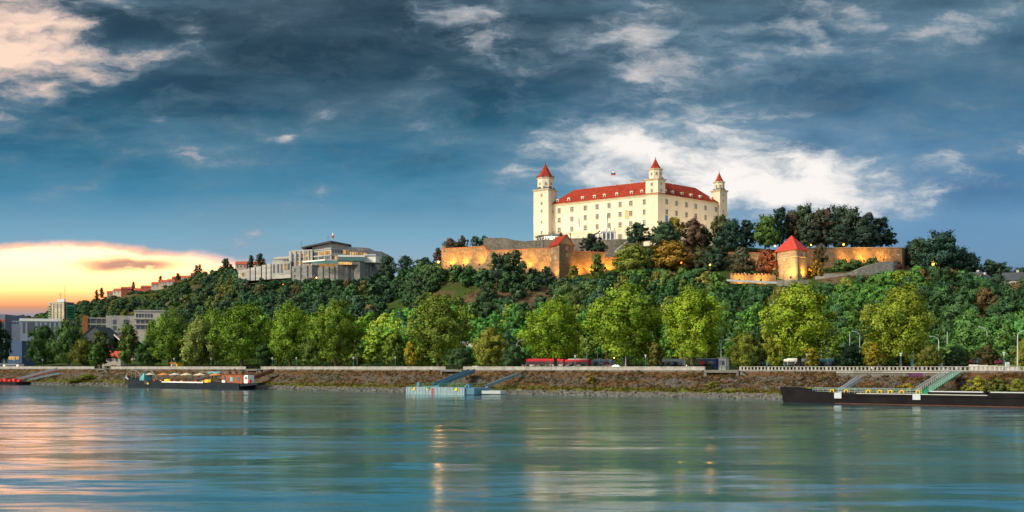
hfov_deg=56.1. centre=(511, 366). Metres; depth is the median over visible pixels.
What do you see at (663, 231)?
tree
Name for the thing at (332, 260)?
assembly building
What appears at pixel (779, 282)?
terrace wall
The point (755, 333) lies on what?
hillside tree
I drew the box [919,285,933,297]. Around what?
hillside tree
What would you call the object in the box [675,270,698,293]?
hillside tree
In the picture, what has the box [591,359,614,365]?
bus
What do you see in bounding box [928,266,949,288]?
hillside tree
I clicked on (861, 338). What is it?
hillside tree
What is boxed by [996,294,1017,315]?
hillside tree
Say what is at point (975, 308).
hillside tree
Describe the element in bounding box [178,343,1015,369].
roadside shrubbery
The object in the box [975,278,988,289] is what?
hillside tree
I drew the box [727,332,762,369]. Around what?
broad tree
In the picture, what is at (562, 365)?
hedge
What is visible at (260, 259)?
ridge pine
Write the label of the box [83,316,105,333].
office building
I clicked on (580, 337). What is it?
hillside tree
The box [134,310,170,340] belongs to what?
office building
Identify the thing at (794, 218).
tree
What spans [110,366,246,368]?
parapet wall
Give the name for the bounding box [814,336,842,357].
hillside tree
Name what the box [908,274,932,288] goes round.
hillside tree
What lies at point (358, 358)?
hillside tree
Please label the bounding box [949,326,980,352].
hillside tree
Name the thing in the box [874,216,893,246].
tree
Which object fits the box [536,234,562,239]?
terrace building
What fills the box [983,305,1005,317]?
hillside tree
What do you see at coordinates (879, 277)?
hillside tree
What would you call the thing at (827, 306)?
hillside tree
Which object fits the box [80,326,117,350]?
house
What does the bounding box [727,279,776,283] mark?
fence wall
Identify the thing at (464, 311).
hillside tree
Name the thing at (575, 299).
hillside tree
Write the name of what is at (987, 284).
hillside tree
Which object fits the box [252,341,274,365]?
young tree
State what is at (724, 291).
hillside tree
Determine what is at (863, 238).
tree
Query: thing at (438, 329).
poplar
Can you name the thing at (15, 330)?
office building
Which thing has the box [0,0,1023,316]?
sky
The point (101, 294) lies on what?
ridge pine
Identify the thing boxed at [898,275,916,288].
hillside tree
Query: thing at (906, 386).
bank bush
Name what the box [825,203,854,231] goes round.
tree
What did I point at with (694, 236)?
tree
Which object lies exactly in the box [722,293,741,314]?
hillside tree
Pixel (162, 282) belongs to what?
house
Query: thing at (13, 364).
kiosk
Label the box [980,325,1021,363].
hillside tree
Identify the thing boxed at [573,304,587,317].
hillside tree
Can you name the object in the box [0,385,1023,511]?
river
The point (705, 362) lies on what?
window
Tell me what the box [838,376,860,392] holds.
gangplank
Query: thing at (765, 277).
battlement wall
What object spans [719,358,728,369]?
kiosk
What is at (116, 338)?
folded roof hall
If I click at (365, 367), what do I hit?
parapet wall
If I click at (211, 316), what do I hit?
poplar
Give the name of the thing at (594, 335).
hillside tree
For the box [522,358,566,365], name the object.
tram
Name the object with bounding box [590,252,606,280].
tree
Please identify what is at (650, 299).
hillside tree
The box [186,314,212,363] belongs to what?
broad tree
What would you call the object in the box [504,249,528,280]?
tree
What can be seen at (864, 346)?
hillside tree
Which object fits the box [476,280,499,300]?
hillside tree
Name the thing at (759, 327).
hillside tree
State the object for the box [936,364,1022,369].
car park terrace
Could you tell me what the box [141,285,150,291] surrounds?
house
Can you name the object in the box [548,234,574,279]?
tower
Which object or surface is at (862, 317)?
hillside tree
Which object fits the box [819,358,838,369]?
car
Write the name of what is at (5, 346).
broad tree
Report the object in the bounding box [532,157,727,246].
castle
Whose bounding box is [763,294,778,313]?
hillside tree
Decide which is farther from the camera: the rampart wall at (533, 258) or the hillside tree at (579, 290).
the rampart wall at (533, 258)
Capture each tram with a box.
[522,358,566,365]
[565,359,591,365]
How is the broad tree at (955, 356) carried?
on the promenade
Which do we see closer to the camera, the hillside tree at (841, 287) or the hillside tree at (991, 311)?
the hillside tree at (991, 311)
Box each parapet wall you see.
[0,366,94,368]
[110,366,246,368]
[261,366,445,369]
[463,366,705,369]
[739,366,1023,370]
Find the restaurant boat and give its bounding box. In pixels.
[124,369,264,389]
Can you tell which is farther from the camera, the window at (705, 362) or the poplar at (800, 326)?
the window at (705, 362)
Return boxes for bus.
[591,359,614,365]
[659,359,685,365]
[784,358,808,369]
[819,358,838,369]
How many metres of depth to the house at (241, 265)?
826.25 m
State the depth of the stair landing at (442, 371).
300.88 m
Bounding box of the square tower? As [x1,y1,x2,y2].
[774,235,808,279]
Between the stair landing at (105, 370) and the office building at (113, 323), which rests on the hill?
the office building at (113, 323)
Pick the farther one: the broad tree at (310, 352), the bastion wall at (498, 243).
the bastion wall at (498, 243)
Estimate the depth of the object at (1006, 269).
453.53 m
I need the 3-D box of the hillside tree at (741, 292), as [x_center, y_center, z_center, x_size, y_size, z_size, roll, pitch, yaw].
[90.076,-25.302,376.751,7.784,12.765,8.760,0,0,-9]
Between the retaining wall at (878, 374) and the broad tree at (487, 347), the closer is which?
the retaining wall at (878, 374)
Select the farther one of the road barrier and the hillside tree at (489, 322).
the hillside tree at (489, 322)
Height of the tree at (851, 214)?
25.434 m
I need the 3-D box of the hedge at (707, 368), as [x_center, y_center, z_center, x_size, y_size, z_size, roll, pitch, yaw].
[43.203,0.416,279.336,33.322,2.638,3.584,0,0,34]
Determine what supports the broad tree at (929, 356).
on the promenade
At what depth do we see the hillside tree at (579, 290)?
406.87 m
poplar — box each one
[143,307,191,365]
[204,306,227,365]
[205,296,275,365]
[263,301,313,365]
[305,297,365,365]
[399,290,474,365]
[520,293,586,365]
[581,280,667,365]
[660,284,730,365]
[758,273,847,369]
[857,280,938,369]
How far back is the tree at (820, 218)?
473.36 m
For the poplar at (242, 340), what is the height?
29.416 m
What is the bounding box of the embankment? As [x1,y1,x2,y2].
[0,369,1023,398]
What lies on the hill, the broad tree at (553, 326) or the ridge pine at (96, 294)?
the ridge pine at (96, 294)
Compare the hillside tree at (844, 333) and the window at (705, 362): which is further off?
the hillside tree at (844, 333)
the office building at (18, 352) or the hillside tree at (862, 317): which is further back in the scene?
the office building at (18, 352)
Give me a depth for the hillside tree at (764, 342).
301.07 m
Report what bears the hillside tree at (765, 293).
on the hill
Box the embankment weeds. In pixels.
[0,368,1023,394]
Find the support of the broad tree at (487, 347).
on the promenade
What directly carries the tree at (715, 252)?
on the hill
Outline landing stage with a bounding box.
[0,378,30,384]
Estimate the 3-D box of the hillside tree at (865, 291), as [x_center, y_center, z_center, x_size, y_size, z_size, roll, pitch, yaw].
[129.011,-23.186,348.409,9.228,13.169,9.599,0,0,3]
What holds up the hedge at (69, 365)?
on the promenade
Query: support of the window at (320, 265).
in the assembly building at (332, 260)
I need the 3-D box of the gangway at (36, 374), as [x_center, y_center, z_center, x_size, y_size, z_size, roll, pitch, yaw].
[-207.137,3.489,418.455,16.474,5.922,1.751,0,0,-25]
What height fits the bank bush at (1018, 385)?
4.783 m
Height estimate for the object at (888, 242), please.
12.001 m
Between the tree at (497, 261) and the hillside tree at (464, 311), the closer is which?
the hillside tree at (464, 311)
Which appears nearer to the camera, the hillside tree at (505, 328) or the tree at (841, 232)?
the hillside tree at (505, 328)
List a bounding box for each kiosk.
[1,363,24,365]
[171,363,182,365]
[697,358,718,369]
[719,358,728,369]
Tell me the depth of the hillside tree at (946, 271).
381.68 m
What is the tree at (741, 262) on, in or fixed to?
on the hill
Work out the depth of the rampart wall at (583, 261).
461.33 m
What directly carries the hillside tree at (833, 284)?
on the hill
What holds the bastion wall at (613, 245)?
on the hill
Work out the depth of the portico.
493.46 m
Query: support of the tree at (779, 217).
on the hill
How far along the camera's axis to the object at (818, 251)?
422.99 m
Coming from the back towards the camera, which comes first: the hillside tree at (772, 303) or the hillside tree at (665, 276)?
the hillside tree at (665, 276)
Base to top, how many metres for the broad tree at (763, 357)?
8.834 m
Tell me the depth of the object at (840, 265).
416.76 m
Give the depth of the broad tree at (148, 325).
429.36 m
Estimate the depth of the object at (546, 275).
444.34 m
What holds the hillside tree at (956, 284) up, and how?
on the hill
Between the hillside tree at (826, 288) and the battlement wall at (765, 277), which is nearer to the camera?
the hillside tree at (826, 288)
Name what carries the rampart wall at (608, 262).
on the hill
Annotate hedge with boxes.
[1,365,99,368]
[105,364,266,368]
[276,364,397,365]
[495,364,603,365]
[617,363,713,369]
[749,363,875,369]
[874,363,960,369]
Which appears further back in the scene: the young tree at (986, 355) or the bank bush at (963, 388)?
the young tree at (986, 355)
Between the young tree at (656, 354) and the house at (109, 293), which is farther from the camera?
the house at (109, 293)
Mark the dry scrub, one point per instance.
(501, 296)
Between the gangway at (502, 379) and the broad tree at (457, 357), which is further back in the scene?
the broad tree at (457, 357)
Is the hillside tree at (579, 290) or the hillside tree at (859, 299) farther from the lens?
the hillside tree at (579, 290)
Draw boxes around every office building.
[0,314,25,365]
[8,341,34,365]
[11,321,19,340]
[19,318,75,359]
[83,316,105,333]
[106,315,133,336]
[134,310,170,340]
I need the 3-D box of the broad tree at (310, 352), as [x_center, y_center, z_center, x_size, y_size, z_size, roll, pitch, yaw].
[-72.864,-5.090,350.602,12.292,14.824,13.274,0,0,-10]
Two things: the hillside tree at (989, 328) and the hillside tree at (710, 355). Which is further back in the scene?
the hillside tree at (710, 355)
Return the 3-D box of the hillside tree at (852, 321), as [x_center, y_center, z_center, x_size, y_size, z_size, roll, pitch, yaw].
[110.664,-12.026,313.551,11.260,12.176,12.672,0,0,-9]
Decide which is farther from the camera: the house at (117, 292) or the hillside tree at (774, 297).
the house at (117, 292)
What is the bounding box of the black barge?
[780,387,1023,407]
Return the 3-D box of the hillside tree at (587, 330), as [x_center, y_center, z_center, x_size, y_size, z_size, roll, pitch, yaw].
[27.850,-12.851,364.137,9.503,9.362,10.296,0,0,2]
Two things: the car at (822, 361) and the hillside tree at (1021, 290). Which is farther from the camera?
the hillside tree at (1021, 290)
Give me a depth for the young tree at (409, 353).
318.23 m
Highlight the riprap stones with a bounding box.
[25,381,782,398]
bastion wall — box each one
[483,238,594,251]
[596,239,643,257]
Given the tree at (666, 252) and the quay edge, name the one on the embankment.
the quay edge
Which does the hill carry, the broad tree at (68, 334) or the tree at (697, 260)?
the tree at (697, 260)
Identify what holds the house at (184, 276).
on the hill
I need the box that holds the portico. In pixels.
[594,228,615,239]
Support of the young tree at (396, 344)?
on the promenade
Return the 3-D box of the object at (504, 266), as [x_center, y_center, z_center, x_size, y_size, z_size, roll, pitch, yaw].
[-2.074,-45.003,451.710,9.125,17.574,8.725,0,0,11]
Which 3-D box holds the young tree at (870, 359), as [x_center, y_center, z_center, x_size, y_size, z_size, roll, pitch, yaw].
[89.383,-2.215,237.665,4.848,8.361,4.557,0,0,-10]
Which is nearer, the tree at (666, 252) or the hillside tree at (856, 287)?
the hillside tree at (856, 287)
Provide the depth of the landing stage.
412.63 m
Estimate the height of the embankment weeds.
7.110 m
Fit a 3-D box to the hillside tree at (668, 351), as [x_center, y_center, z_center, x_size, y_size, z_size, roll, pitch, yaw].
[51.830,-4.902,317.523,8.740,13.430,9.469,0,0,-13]
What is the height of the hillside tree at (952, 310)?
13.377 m
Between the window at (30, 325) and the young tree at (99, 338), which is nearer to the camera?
the young tree at (99, 338)
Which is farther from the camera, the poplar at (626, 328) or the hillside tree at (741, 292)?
the hillside tree at (741, 292)
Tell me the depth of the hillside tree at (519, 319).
377.64 m
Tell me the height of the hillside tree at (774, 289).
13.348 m
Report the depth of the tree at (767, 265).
418.18 m
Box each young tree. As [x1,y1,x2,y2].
[84,330,117,368]
[87,344,107,368]
[115,321,142,365]
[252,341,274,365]
[383,328,405,364]
[403,338,418,365]
[418,342,431,365]
[647,342,666,365]
[764,333,787,369]
[804,345,821,367]
[862,342,883,365]
[976,342,1000,365]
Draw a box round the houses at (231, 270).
[18,266,237,317]
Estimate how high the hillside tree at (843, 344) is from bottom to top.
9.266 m
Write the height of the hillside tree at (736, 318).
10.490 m
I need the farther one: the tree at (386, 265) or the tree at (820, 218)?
the tree at (386, 265)
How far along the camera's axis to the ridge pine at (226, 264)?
868.33 m
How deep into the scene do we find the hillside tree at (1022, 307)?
311.88 m
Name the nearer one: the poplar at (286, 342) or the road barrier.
the road barrier
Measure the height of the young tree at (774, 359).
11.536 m
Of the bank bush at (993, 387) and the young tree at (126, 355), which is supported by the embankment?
the bank bush at (993, 387)
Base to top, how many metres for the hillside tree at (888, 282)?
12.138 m
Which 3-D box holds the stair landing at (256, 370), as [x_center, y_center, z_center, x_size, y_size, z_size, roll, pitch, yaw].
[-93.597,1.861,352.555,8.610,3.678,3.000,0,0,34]
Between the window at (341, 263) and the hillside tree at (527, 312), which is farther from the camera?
the window at (341, 263)
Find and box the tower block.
[48,299,74,321]
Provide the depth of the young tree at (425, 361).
320.06 m
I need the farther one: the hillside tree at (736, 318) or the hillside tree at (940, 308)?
the hillside tree at (736, 318)
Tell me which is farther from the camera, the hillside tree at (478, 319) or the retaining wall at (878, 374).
the hillside tree at (478, 319)
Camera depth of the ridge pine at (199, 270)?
949.34 m
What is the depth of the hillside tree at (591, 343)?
336.60 m
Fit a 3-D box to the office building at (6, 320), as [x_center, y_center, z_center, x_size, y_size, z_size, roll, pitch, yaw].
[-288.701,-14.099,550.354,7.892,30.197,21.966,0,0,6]
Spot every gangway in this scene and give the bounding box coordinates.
[16,367,57,379]
[23,372,59,381]
[254,369,273,378]
[433,369,474,386]
[485,372,519,386]
[917,366,961,393]
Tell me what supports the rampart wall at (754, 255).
on the hill
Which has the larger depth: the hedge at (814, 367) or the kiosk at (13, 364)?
the kiosk at (13, 364)
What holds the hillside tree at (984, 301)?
on the hill
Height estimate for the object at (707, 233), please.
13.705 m
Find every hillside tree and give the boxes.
[343,341,364,363]
[378,338,394,359]
[459,305,467,315]
[469,317,486,330]
[471,328,486,338]
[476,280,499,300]
[476,301,499,318]
[483,319,501,328]
[497,296,518,316]
[498,330,520,352]
[500,321,513,333]
[504,310,528,329]
[508,303,522,321]
[516,328,530,349]
[517,310,539,328]
[518,346,544,358]
[549,286,570,300]
[565,294,584,310]
[570,282,587,306]
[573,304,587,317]
[573,323,586,347]
[576,336,600,358]
[579,321,597,336]
[581,293,600,310]
[589,332,600,351]
[591,340,610,357]
[628,276,640,288]
[644,293,657,310]
[644,331,660,358]
[645,270,659,291]
[657,269,675,292]
[660,331,677,358]
[663,279,679,296]
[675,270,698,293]
[678,349,690,364]
[695,283,706,290]
[695,346,719,361]
[702,283,717,296]
[712,327,731,355]
[714,284,733,300]
[719,337,738,365]
[721,300,734,315]
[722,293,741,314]
[727,315,745,330]
[733,323,751,338]
[734,286,748,304]
[740,307,759,331]
[743,294,757,306]
[745,329,767,358]
[756,290,771,301]
[756,318,771,331]
[758,325,778,354]
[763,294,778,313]
[765,298,782,317]
[771,286,780,295]
[774,287,788,297]
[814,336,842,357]
[817,281,837,293]
[818,283,834,298]
[820,301,830,310]
[825,303,848,333]
[826,292,838,309]
[829,283,847,296]
[829,293,848,310]
[830,340,862,358]
[833,311,865,337]
[836,326,858,349]
[838,277,852,290]
[841,291,863,312]
[846,281,861,293]
[849,292,869,313]
[852,328,869,346]
[855,305,871,332]
[859,284,877,304]
[860,339,870,360]
[871,279,886,291]
[874,274,887,281]
[877,285,891,303]
[882,278,900,287]
[888,270,906,286]
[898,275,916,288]
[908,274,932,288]
[911,287,934,304]
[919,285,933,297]
[923,333,942,355]
[926,292,951,305]
[926,313,939,332]
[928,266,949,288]
[931,321,956,344]
[932,266,959,283]
[933,280,955,300]
[935,341,970,362]
[937,303,963,328]
[937,305,945,314]
[938,294,955,305]
[943,328,963,339]
[949,286,977,309]
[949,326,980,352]
[951,281,964,288]
[951,307,981,327]
[957,273,975,289]
[967,288,977,302]
[968,305,980,315]
[968,321,1000,357]
[970,286,998,314]
[971,324,996,334]
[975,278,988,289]
[977,316,1007,336]
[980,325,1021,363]
[981,280,1000,300]
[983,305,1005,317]
[995,315,1014,331]
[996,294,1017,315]
[1007,287,1023,310]
[1011,283,1022,289]
[1012,300,1023,311]
[1016,309,1023,321]
[1017,287,1023,297]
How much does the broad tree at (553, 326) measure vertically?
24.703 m
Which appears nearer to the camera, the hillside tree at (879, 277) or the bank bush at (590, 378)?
the bank bush at (590, 378)
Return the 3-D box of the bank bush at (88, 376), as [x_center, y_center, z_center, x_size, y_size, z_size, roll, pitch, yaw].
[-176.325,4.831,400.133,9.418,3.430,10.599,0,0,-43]
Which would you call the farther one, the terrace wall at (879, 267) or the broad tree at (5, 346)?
the broad tree at (5, 346)
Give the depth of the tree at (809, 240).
471.97 m
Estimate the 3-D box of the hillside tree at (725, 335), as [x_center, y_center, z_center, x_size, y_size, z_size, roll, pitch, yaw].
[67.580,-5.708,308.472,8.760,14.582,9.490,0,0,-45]
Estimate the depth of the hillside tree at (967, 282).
364.94 m
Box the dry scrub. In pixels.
[432,275,868,321]
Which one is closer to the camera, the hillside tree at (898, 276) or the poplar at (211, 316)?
the hillside tree at (898, 276)
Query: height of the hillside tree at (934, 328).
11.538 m
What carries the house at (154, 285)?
on the hill
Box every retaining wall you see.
[199,371,243,373]
[836,372,960,377]
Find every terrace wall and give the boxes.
[777,280,808,285]
[823,261,896,278]
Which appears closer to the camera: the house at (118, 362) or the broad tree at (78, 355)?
the broad tree at (78, 355)
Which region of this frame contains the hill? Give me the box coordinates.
[35,243,1000,369]
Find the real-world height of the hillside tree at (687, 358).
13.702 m
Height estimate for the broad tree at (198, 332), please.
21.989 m
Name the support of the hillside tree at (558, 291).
on the hill
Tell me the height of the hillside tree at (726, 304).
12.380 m
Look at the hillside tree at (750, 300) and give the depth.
367.34 m
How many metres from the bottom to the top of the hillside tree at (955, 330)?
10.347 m
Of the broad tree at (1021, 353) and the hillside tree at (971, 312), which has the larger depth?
the hillside tree at (971, 312)
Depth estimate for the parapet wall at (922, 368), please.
231.77 m
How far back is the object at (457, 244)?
524.24 m
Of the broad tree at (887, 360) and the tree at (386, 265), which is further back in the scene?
the tree at (386, 265)
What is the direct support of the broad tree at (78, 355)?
on the promenade
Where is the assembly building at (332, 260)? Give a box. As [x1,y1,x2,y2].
[238,241,391,282]
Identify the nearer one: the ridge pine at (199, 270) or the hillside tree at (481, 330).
the hillside tree at (481, 330)
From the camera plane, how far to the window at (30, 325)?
546.44 m
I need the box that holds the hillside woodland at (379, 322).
[26,261,1023,365]
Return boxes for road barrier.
[969,365,1013,369]
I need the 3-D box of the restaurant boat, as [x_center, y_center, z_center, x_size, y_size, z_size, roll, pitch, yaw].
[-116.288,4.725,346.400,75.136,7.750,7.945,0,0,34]
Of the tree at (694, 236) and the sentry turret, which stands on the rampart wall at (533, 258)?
the sentry turret
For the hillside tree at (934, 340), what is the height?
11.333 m
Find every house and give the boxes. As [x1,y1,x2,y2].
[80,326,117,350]
[98,351,125,367]
[107,291,112,298]
[113,288,120,296]
[121,286,131,296]
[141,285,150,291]
[151,282,158,289]
[159,279,167,289]
[167,279,179,287]
[181,275,190,279]
[235,260,247,271]
[969,270,982,276]
[979,272,990,278]
[1001,270,1023,288]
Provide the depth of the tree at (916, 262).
444.66 m
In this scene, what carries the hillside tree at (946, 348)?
on the hill
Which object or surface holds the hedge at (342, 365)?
on the promenade
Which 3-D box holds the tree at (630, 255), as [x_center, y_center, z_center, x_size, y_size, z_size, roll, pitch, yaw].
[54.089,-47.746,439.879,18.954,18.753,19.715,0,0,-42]
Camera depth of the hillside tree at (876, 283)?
357.03 m
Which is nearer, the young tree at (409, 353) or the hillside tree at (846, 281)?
the young tree at (409, 353)
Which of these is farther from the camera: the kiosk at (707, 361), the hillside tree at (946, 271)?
the hillside tree at (946, 271)
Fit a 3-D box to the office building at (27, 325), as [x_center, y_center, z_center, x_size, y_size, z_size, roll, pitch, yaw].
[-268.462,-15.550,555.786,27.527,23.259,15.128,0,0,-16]
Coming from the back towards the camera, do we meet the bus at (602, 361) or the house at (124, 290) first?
the house at (124, 290)
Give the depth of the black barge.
197.83 m
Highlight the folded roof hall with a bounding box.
[114,334,142,359]
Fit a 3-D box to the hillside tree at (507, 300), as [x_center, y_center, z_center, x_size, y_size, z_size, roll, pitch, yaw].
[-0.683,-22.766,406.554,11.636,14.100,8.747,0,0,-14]
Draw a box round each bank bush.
[62,378,84,381]
[77,374,95,379]
[585,373,595,383]
[707,381,719,386]
[897,382,916,392]
[960,385,971,390]
[966,375,990,391]
[985,377,1010,391]
[1005,378,1023,391]
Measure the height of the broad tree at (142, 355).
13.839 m
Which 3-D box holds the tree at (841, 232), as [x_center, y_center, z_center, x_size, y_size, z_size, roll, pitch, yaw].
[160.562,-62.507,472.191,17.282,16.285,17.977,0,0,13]
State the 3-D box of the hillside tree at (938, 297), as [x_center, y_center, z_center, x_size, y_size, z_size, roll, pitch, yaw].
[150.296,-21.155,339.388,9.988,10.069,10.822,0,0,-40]
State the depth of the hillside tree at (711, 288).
384.54 m
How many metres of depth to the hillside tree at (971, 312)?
295.80 m
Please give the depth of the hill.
464.76 m
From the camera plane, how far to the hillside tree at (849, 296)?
343.09 m
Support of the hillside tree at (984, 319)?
on the hill
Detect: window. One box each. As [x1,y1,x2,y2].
[27,322,34,332]
[319,264,335,266]
[338,262,351,264]
[704,361,713,365]
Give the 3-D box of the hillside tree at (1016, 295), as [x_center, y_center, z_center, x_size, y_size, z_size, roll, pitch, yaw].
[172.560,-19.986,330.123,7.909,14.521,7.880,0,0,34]
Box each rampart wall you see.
[441,245,548,274]
[574,251,604,275]
[605,258,637,269]
[704,252,775,269]
[807,247,909,268]
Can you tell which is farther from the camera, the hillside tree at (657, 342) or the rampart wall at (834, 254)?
the rampart wall at (834, 254)
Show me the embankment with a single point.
(672, 381)
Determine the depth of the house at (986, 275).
404.62 m
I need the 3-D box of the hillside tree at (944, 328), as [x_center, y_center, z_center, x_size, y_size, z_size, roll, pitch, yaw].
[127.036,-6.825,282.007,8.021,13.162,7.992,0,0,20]
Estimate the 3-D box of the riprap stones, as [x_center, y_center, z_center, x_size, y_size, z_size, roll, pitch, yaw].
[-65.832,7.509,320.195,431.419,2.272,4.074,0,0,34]
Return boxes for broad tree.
[0,321,13,362]
[23,325,59,365]
[44,317,87,365]
[66,338,92,365]
[133,340,161,365]
[142,319,162,363]
[178,318,225,365]
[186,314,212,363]
[295,332,328,365]
[443,347,474,368]
[471,326,508,365]
[499,344,529,365]
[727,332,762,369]
[736,342,767,369]
[833,344,864,365]
[867,331,898,369]
[905,338,943,369]
[943,347,971,367]
[1010,339,1023,365]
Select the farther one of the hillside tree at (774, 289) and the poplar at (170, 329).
the poplar at (170, 329)
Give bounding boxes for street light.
[1016,330,1023,369]
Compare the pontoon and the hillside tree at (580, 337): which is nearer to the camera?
the pontoon
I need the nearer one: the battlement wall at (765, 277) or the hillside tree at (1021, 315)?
the hillside tree at (1021, 315)
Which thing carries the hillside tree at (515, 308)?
on the hill
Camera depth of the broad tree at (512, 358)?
297.30 m
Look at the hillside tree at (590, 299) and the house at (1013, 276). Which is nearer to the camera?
the hillside tree at (590, 299)
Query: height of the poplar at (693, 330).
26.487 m
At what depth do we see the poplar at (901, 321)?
236.95 m
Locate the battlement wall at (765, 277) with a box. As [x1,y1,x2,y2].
[730,273,775,283]
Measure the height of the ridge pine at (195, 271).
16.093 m
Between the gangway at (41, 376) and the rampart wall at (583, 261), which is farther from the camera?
the rampart wall at (583, 261)
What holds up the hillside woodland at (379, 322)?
on the hill
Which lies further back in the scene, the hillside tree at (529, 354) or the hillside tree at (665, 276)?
the hillside tree at (665, 276)
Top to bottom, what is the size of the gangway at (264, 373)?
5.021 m
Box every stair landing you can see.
[97,366,109,371]
[246,366,262,372]
[440,366,463,374]
[704,366,745,375]
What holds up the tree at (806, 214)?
on the hill
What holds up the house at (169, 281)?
on the hill
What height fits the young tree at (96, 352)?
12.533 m
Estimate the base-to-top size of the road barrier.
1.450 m
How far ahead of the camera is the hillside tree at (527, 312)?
383.86 m
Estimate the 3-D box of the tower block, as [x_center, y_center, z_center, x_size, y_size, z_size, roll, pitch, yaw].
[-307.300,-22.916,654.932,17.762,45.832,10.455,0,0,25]
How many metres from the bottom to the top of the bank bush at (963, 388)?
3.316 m
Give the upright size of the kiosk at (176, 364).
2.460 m
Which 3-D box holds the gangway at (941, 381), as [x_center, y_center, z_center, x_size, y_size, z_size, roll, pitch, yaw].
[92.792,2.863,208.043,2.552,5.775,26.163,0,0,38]
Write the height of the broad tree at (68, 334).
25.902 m
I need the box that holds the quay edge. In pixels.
[39,369,1023,372]
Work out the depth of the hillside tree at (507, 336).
354.74 m
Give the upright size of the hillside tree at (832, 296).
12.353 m
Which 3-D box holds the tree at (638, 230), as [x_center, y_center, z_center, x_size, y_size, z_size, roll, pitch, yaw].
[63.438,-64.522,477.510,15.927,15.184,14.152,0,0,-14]
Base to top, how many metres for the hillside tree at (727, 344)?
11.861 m
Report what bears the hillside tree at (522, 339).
on the hill
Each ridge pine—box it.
[94,290,98,302]
[99,287,103,299]
[193,265,197,276]
[197,264,202,273]
[220,258,231,269]
[247,255,254,268]
[254,253,265,265]
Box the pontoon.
[406,382,505,394]
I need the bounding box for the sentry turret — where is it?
[442,242,447,247]

